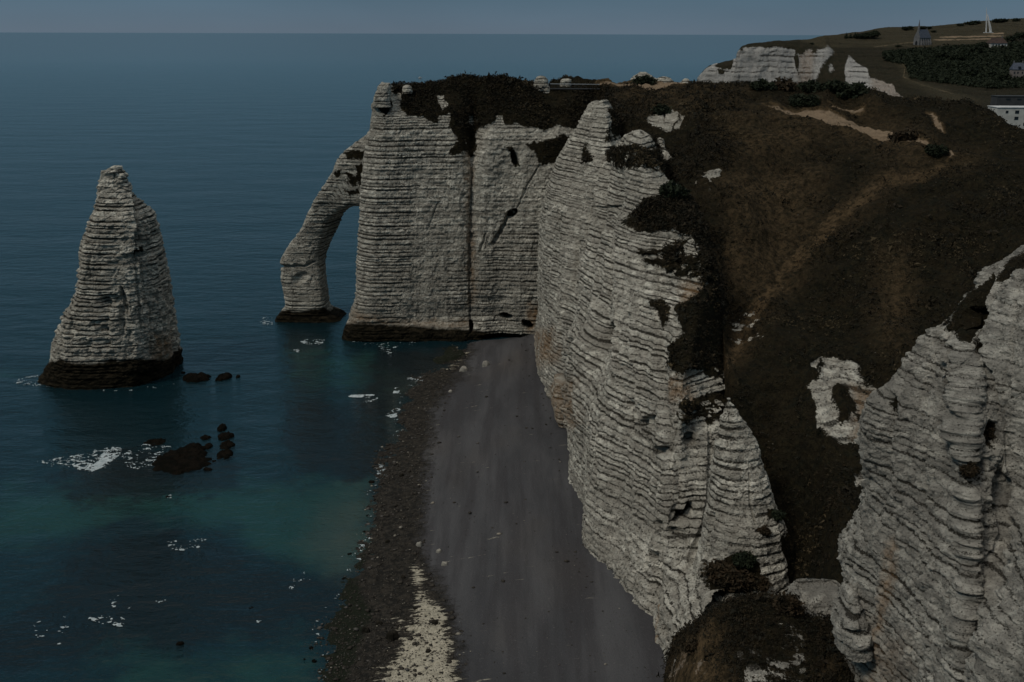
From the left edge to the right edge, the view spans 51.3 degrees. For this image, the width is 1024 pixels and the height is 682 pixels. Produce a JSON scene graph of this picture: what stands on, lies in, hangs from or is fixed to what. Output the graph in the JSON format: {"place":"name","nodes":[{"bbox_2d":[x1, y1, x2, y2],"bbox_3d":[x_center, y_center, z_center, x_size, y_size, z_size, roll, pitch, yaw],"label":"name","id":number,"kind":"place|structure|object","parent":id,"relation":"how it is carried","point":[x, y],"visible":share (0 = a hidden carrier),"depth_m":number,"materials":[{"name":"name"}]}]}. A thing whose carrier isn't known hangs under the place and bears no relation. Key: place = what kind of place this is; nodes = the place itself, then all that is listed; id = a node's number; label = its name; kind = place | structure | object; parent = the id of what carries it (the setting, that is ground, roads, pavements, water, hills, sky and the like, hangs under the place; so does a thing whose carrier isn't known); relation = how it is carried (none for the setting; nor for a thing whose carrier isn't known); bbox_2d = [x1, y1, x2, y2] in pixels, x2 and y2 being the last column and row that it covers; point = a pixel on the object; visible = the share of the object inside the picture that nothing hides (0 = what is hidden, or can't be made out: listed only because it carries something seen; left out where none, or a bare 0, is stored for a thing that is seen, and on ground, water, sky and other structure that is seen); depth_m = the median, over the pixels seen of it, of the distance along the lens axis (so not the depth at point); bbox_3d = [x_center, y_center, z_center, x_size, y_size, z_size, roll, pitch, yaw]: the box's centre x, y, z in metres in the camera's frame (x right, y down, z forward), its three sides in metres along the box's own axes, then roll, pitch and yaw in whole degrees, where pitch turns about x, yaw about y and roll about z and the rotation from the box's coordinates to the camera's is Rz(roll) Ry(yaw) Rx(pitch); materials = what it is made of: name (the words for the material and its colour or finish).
{"place":"outdoors","nodes":[
{"label":"outdoors","id":0,"kind":"place"},
{"bbox_2d":[0,32,823,681],"bbox_3d":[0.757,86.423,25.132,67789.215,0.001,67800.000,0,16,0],"label":"water","id":1,"kind":"structure","parent":0,"point":[226,150],"depth_m":303.46,"materials":[{"name":"blue liquid"}]},
{"bbox_2d":[37,165,183,389],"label":"sea stack","id":2,"kind":"object","parent":1,"relation":"in","point":[117,327],"visible":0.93,"depth_m":277.08,"materials":[{"name":"beige stone"}]},
{"bbox_2d":[143,438,165,445],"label":"sea rock","id":3,"kind":"object","parent":1,"relation":"in","point":[159,441],"visible":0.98,"depth_m":242.02,"materials":[{"name":"brown stone"}]},
{"bbox_2d":[151,447,211,474],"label":"sea rock","id":4,"kind":"object","parent":1,"relation":"in","point":[178,461],"visible":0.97,"depth_m":229.68,"materials":[{"name":"brown stone"}]},
{"bbox_2d":[179,442,205,453],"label":"sea rock","id":5,"kind":"object","parent":1,"relation":"in","point":[195,447],"visible":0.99,"depth_m":237.02,"materials":[{"name":"brown stone"}]},
{"bbox_2d":[183,372,210,382],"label":"sea rock","id":6,"kind":"object","parent":1,"relation":"in","point":[195,377],"visible":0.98,"depth_m":284.67,"materials":[{"name":"brown stone"}]},
{"bbox_2d":[200,434,210,439],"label":"sea rock","id":7,"kind":"object","parent":1,"relation":"in","point":[204,437],"visible":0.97,"depth_m":244.40,"materials":[{"name":"brown stone"}]},
{"bbox_2d":[205,443,212,449],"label":"sea rock","id":8,"kind":"object","parent":1,"relation":"in","point":[208,446],"visible":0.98,"depth_m":239.27,"materials":[{"name":"brown stone"}]},
{"bbox_2d":[16,317,422,671],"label":"foam","id":9,"kind":"object","parent":1,"relation":"on","point":[100,463],"visible":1,"depth_m":231.77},
{"bbox_2d":[217,423,226,431],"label":"sea rock","id":10,"kind":"object","parent":1,"relation":"in","point":[221,427],"visible":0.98,"depth_m":249.80,"materials":[{"name":"brown stone"}]},
{"bbox_2d":[215,372,231,380],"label":"sea rock","id":11,"kind":"object","parent":1,"relation":"in","point":[224,376],"visible":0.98,"depth_m":286.05,"materials":[{"name":"brown stone"}]},
{"bbox_2d":[217,449,233,458],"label":"sea rock","id":12,"kind":"object","parent":1,"relation":"in","point":[226,454],"visible":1,"depth_m":234.63,"materials":[{"name":"brown stone"}]},
{"bbox_2d":[218,431,233,440],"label":"sea rock","id":13,"kind":"object","parent":1,"relation":"in","point":[228,435],"visible":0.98,"depth_m":244.80,"materials":[{"name":"brown stone"}]},
{"bbox_2d":[219,440,234,449],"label":"sea rock","id":14,"kind":"object","parent":1,"relation":"in","point":[227,444],"visible":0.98,"depth_m":239.67,"materials":[{"name":"brown stone"}]},
{"bbox_2d":[275,134,366,322],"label":"rock arch","id":15,"kind":"object","parent":1,"relation":"in","point":[303,276],"visible":0.84,"depth_m":337.17,"materials":[{"name":"beige stone"}]},
{"bbox_2d":[342,76,604,341],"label":"headland","id":16,"kind":"structure","parent":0,"point":[448,242],"depth_m":317.79,"materials":[{"name":"beige stone"}]},
{"bbox_2d":[372,83,391,106],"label":"rock crag","id":17,"kind":"structure","parent":16,"relation":"on","point":[382,96],"depth_m":310.34,"materials":[{"name":"beige stone"}]},
{"bbox_2d":[402,85,412,92],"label":"rock crag","id":18,"kind":"structure","parent":16,"relation":"on","point":[406,88],"depth_m":316.84,"materials":[{"name":"beige stone"}]},
{"bbox_2d":[533,76,549,92],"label":"rock crag","id":19,"kind":"structure","parent":16,"relation":"on","point":[540,81],"depth_m":325.15,"materials":[{"name":"beige stone"}]},
{"bbox_2d":[560,78,570,86],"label":"rock crag","id":20,"kind":"structure","parent":16,"relation":"on","point":[565,82],"depth_m":329.38,"materials":[{"name":"beige stone"}]},
{"bbox_2d":[550,84,599,89],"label":"footbridge","id":21,"kind":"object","parent":16,"relation":"on","point":[552,88],"visible":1,"depth_m":325.31,"materials":[{"name":"metal"}]},
{"bbox_2d":[314,334,665,681],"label":"beach","id":22,"kind":"structure","parent":0,"point":[552,582],"depth_m":183.61,"materials":[{"name":"grey sand"}]},
{"bbox_2d":[361,627,369,632],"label":"boulder","id":23,"kind":"object","parent":22,"relation":"on","point":[365,630],"visible":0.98,"depth_m":164.17,"materials":[{"name":"black stone"}]},
{"bbox_2d":[386,630,398,641],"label":"boulder","id":24,"kind":"object","parent":22,"relation":"on","point":[392,635],"visible":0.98,"depth_m":161.64,"materials":[{"name":"black stone"}]},
{"bbox_2d":[459,366,467,371],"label":"pale stone","id":25,"kind":"object","parent":22,"relation":"on","point":[463,368],"visible":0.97,"depth_m":290.96,"materials":[{"name":"beige stone"}]},
{"bbox_2d":[304,335,652,681],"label":"beach stones","id":26,"kind":"object","parent":22,"relation":"on","point":[411,638],"visible":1,"depth_m":175.34,"materials":[{"name":"grey stone"}]},
{"bbox_2d":[482,360,489,366],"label":"pale stone","id":27,"kind":"object","parent":22,"relation":"on","point":[485,363],"visible":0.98,"depth_m":291.43,"materials":[{"name":"beige stone"}]},
{"bbox_2d":[550,373,565,427],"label":"rock crag","id":28,"kind":"structure","parent":22,"relation":"on","point":[557,399],"depth_m":239.83,"materials":[{"name":"beige stone"}]},
{"bbox_2d":[0,0,1023,34],"label":"sky","id":29,"kind":"structure","parent":0,"point":[648,17],"materials":[{"name":"blue"}]},
{"bbox_2d":[534,99,725,658],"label":"cliff","id":30,"kind":"structure","parent":0,"point":[640,458],"depth_m":195.31,"materials":[{"name":"beige stone"}]},
{"bbox_2d":[663,596,852,681],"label":"knoll","id":31,"kind":"structure","parent":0,"point":[695,666],"depth_m":118.57,"materials":[{"name":"plant"}]},
{"bbox_2d":[680,638,699,655],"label":"shrub","id":32,"kind":"object","parent":31,"relation":"on","point":[690,646],"visible":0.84,"depth_m":122.09,"materials":[{"name":"brown plant"}]},
{"bbox_2d":[769,589,806,615],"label":"shrub","id":33,"kind":"object","parent":31,"relation":"on","point":[792,603],"visible":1,"depth_m":123.64,"materials":[{"name":"brown plant"}]},
{"bbox_2d":[550,76,1023,583],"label":"hillside","id":34,"kind":"structure","parent":0,"point":[825,395],"depth_m":219.89,"materials":[{"name":"brown plant"}]},
{"bbox_2d":[630,74,658,84],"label":"shrub","id":35,"kind":"object","parent":34,"relation":"on","point":[646,79],"visible":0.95,"depth_m":319.67,"materials":[{"name":"green plant"}]},
{"bbox_2d":[630,72,659,80],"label":"rock crag","id":36,"kind":"structure","parent":34,"relation":"on","point":[642,74],"depth_m":340.04,"materials":[{"name":"beige stone"}]},
{"bbox_2d":[649,103,671,115],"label":"shrub","id":37,"kind":"object","parent":34,"relation":"on","point":[660,109],"visible":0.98,"depth_m":281.79,"materials":[{"name":"green plant"}]},
{"bbox_2d":[657,76,673,82],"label":"rock crag","id":38,"kind":"structure","parent":34,"relation":"on","point":[664,79],"depth_m":338.03,"materials":[{"name":"beige stone"}]},
{"bbox_2d":[658,179,690,197],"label":"shrub","id":39,"kind":"object","parent":34,"relation":"on","point":[671,188],"visible":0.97,"depth_m":215.04,"materials":[{"name":"green plant"}]},
{"bbox_2d":[680,78,689,82],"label":"rock crag","id":40,"kind":"structure","parent":34,"relation":"on","point":[685,80],"depth_m":340.99,"materials":[{"name":"beige stone"}]},
{"bbox_2d":[383,70,1023,681],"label":"heath","id":41,"kind":"object","parent":34,"relation":"on","point":[657,204],"visible":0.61,"depth_m":214.49,"materials":[{"name":"brown plant"}]},
{"bbox_2d":[692,398,789,610],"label":"rock pinnacle","id":42,"kind":"object","parent":34,"relation":"on","point":[740,506],"visible":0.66,"depth_m":158.60,"materials":[{"name":"beige stone"}]},
{"bbox_2d":[702,558,735,582],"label":"shrub","id":43,"kind":"object","parent":42,"relation":"on","point":[712,569],"visible":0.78,"depth_m":154.78,"materials":[{"name":"brown plant"}]},
{"bbox_2d":[715,566,759,594],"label":"shrub","id":44,"kind":"object","parent":42,"relation":"on","point":[735,578],"visible":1,"depth_m":152.85,"materials":[{"name":"brown plant"}]},
{"bbox_2d":[729,550,757,568],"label":"shrub","id":45,"kind":"object","parent":42,"relation":"on","point":[744,558],"visible":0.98,"depth_m":154.24,"materials":[{"name":"green plant"}]},
{"bbox_2d":[747,573,773,591],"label":"shrub","id":46,"kind":"object","parent":42,"relation":"on","point":[763,583],"visible":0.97,"depth_m":152.81,"materials":[{"name":"brown plant"}]},
{"bbox_2d":[756,524,772,535],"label":"shrub","id":47,"kind":"object","parent":42,"relation":"on","point":[763,530],"visible":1,"depth_m":155.49,"materials":[{"name":"brown plant"}]},
{"bbox_2d":[771,509,788,520],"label":"shrub","id":48,"kind":"object","parent":42,"relation":"on","point":[777,515],"visible":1,"depth_m":158.19,"materials":[{"name":"green plant"}]},
{"bbox_2d":[748,78,777,90],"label":"shrub","id":49,"kind":"object","parent":34,"relation":"on","point":[762,83],"visible":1,"depth_m":292.60,"materials":[{"name":"green plant"}]},
{"bbox_2d":[769,76,798,92],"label":"shrub","id":50,"kind":"object","parent":34,"relation":"on","point":[782,84],"visible":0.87,"depth_m":294.59,"materials":[{"name":"brown plant"}]},
{"bbox_2d":[788,93,803,106],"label":"shrub","id":51,"kind":"object","parent":34,"relation":"on","point":[793,98],"visible":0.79,"depth_m":283.92,"materials":[{"name":"green plant"}]},
{"bbox_2d":[797,93,821,106],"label":"shrub","id":52,"kind":"object","parent":34,"relation":"on","point":[810,100],"visible":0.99,"depth_m":281.36,"materials":[{"name":"green plant"}]},
{"bbox_2d":[796,78,822,92],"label":"shrub","id":53,"kind":"object","parent":34,"relation":"on","point":[809,85],"visible":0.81,"depth_m":297.33,"materials":[{"name":"green plant"}]},
{"bbox_2d":[785,578,840,618],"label":"rock crag","id":54,"kind":"structure","parent":34,"relation":"on","point":[825,592],"depth_m":130.10,"materials":[{"name":"beige stone"}]},
{"bbox_2d":[815,78,847,93],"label":"shrub","id":55,"kind":"object","parent":34,"relation":"on","point":[830,87],"visible":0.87,"depth_m":291.84,"materials":[{"name":"green plant"}]},
{"bbox_2d":[833,81,869,98],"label":"shrub","id":56,"kind":"object","parent":34,"relation":"on","point":[854,90],"visible":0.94,"depth_m":289.52,"materials":[{"name":"green plant"}]},
{"bbox_2d":[887,125,924,142],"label":"shrub","id":57,"kind":"object","parent":34,"relation":"on","point":[905,134],"visible":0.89,"depth_m":260.31,"materials":[{"name":"brown plant"}]},
{"bbox_2d":[923,143,950,157],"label":"shrub","id":58,"kind":"object","parent":34,"relation":"on","point":[935,150],"visible":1,"depth_m":247.39,"materials":[{"name":"green plant"}]},
{"bbox_2d":[697,18,1023,108],"bbox_3d":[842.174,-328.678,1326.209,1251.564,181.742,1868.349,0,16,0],"label":"headland","id":59,"kind":"structure","parent":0,"point":[822,59],"depth_m":1275.88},
{"bbox_2d":[863,32,871,38],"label":"hedge tree","id":60,"kind":"object","parent":59,"relation":"on","point":[867,36],"visible":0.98,"depth_m":1391.47,"materials":[{"name":"green plant"}]},
{"bbox_2d":[869,29,880,37],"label":"broadleaf tree","id":61,"kind":"object","parent":59,"relation":"on","point":[876,33],"visible":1,"depth_m":1397.96,"materials":[{"name":"green plant"}]},
{"bbox_2d":[913,20,931,44],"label":"chapel","id":62,"kind":"structure","parent":59,"relation":"on","point":[922,36],"depth_m":1354.56,"materials":[{"name":"grey stone"}]},
{"bbox_2d":[931,49,947,57],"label":"broadleaf tree","id":63,"kind":"object","parent":59,"relation":"on","point":[939,53],"visible":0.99,"depth_m":1222.46,"materials":[{"name":"green plant"}]},
{"bbox_2d":[881,39,1023,88],"bbox_3d":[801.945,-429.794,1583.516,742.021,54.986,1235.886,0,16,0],"label":"wood","id":64,"kind":"object","parent":59,"relation":"on","point":[923,64],"visible":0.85,"depth_m":1175.35,"materials":[{"name":"green plant"}]},
{"bbox_2d":[964,21,976,24],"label":"hedge tree","id":65,"kind":"object","parent":59,"relation":"on","point":[969,23],"visible":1,"depth_m":1588.49,"materials":[{"name":"green plant"}]},
{"bbox_2d":[967,44,986,52],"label":"broadleaf tree","id":66,"kind":"object","parent":59,"relation":"on","point":[978,49],"visible":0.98,"depth_m":1238.63,"materials":[{"name":"green plant"}]},
{"bbox_2d":[976,41,988,47],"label":"broadleaf tree","id":67,"kind":"object","parent":59,"relation":"on","point":[984,44],"visible":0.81,"depth_m":1280.81,"materials":[{"name":"green plant"}]},
{"bbox_2d":[983,7,993,32],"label":"monument","id":68,"kind":"object","parent":59,"relation":"on","point":[989,25],"visible":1,"depth_m":1457.13,"materials":[{"name":"concrete"}]},
{"bbox_2d":[986,36,1006,46],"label":"villa","id":69,"kind":"object","parent":59,"relation":"on","point":[996,41],"visible":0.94,"depth_m":1281.28,"materials":[{"name":"brown tile"}]},
{"bbox_2d":[992,18,1003,22],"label":"hedge tree","id":70,"kind":"object","parent":59,"relation":"on","point":[995,20],"visible":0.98,"depth_m":1611.22,"materials":[{"name":"green plant"}]},
{"bbox_2d":[996,71,1011,78],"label":"broadleaf tree","id":71,"kind":"object","parent":59,"relation":"on","point":[1002,75],"visible":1,"depth_m":1058.88,"materials":[{"name":"green plant"}]},
{"bbox_2d":[988,106,1023,128],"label":"apartment block","id":72,"kind":"structure","parent":59,"relation":"on","point":[1013,115],"depth_m":627.61,"materials":[{"name":"paint"}]},
{"bbox_2d":[990,95,1023,105],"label":"roof","id":73,"kind":"structure","parent":72,"relation":"attached to","point":[1007,100],"depth_m":742.81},
{"bbox_2d":[1004,35,1018,41],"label":"broadleaf tree","id":74,"kind":"object","parent":59,"relation":"on","point":[1010,38],"visible":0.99,"depth_m":1333.83,"materials":[{"name":"green plant"}]},
{"bbox_2d":[1010,61,1023,77],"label":"town house","id":75,"kind":"structure","parent":59,"relation":"on","point":[1017,69],"depth_m":1058.86,"materials":[{"name":"stone"}]},
{"bbox_2d":[1013,31,1023,38],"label":"broadleaf tree","id":76,"kind":"object","parent":59,"relation":"on","point":[1019,35],"visible":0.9,"depth_m":1352.00,"materials":[{"name":"green plant"}]},
{"bbox_2d":[836,245,1023,681],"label":"cliff","id":77,"kind":"structure","parent":0,"point":[930,557],"depth_m":105.11,"materials":[{"name":"beige stone"}]},
{"bbox_2d":[830,582,873,662],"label":"rock crag","id":78,"kind":"structure","parent":77,"relation":"attached to","point":[851,632],"depth_m":109.41,"materials":[{"name":"beige stone"}]},
{"bbox_2d":[959,461,980,476],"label":"shrub","id":79,"kind":"object","parent":77,"relation":"on","point":[970,468],"visible":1,"depth_m":101.25,"materials":[{"name":"brown plant"}]},
{"bbox_2d":[983,425,996,440],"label":"shrub","id":80,"kind":"object","parent":77,"relation":"in","point":[989,432],"visible":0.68,"depth_m":105.23,"materials":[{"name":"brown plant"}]}
]}

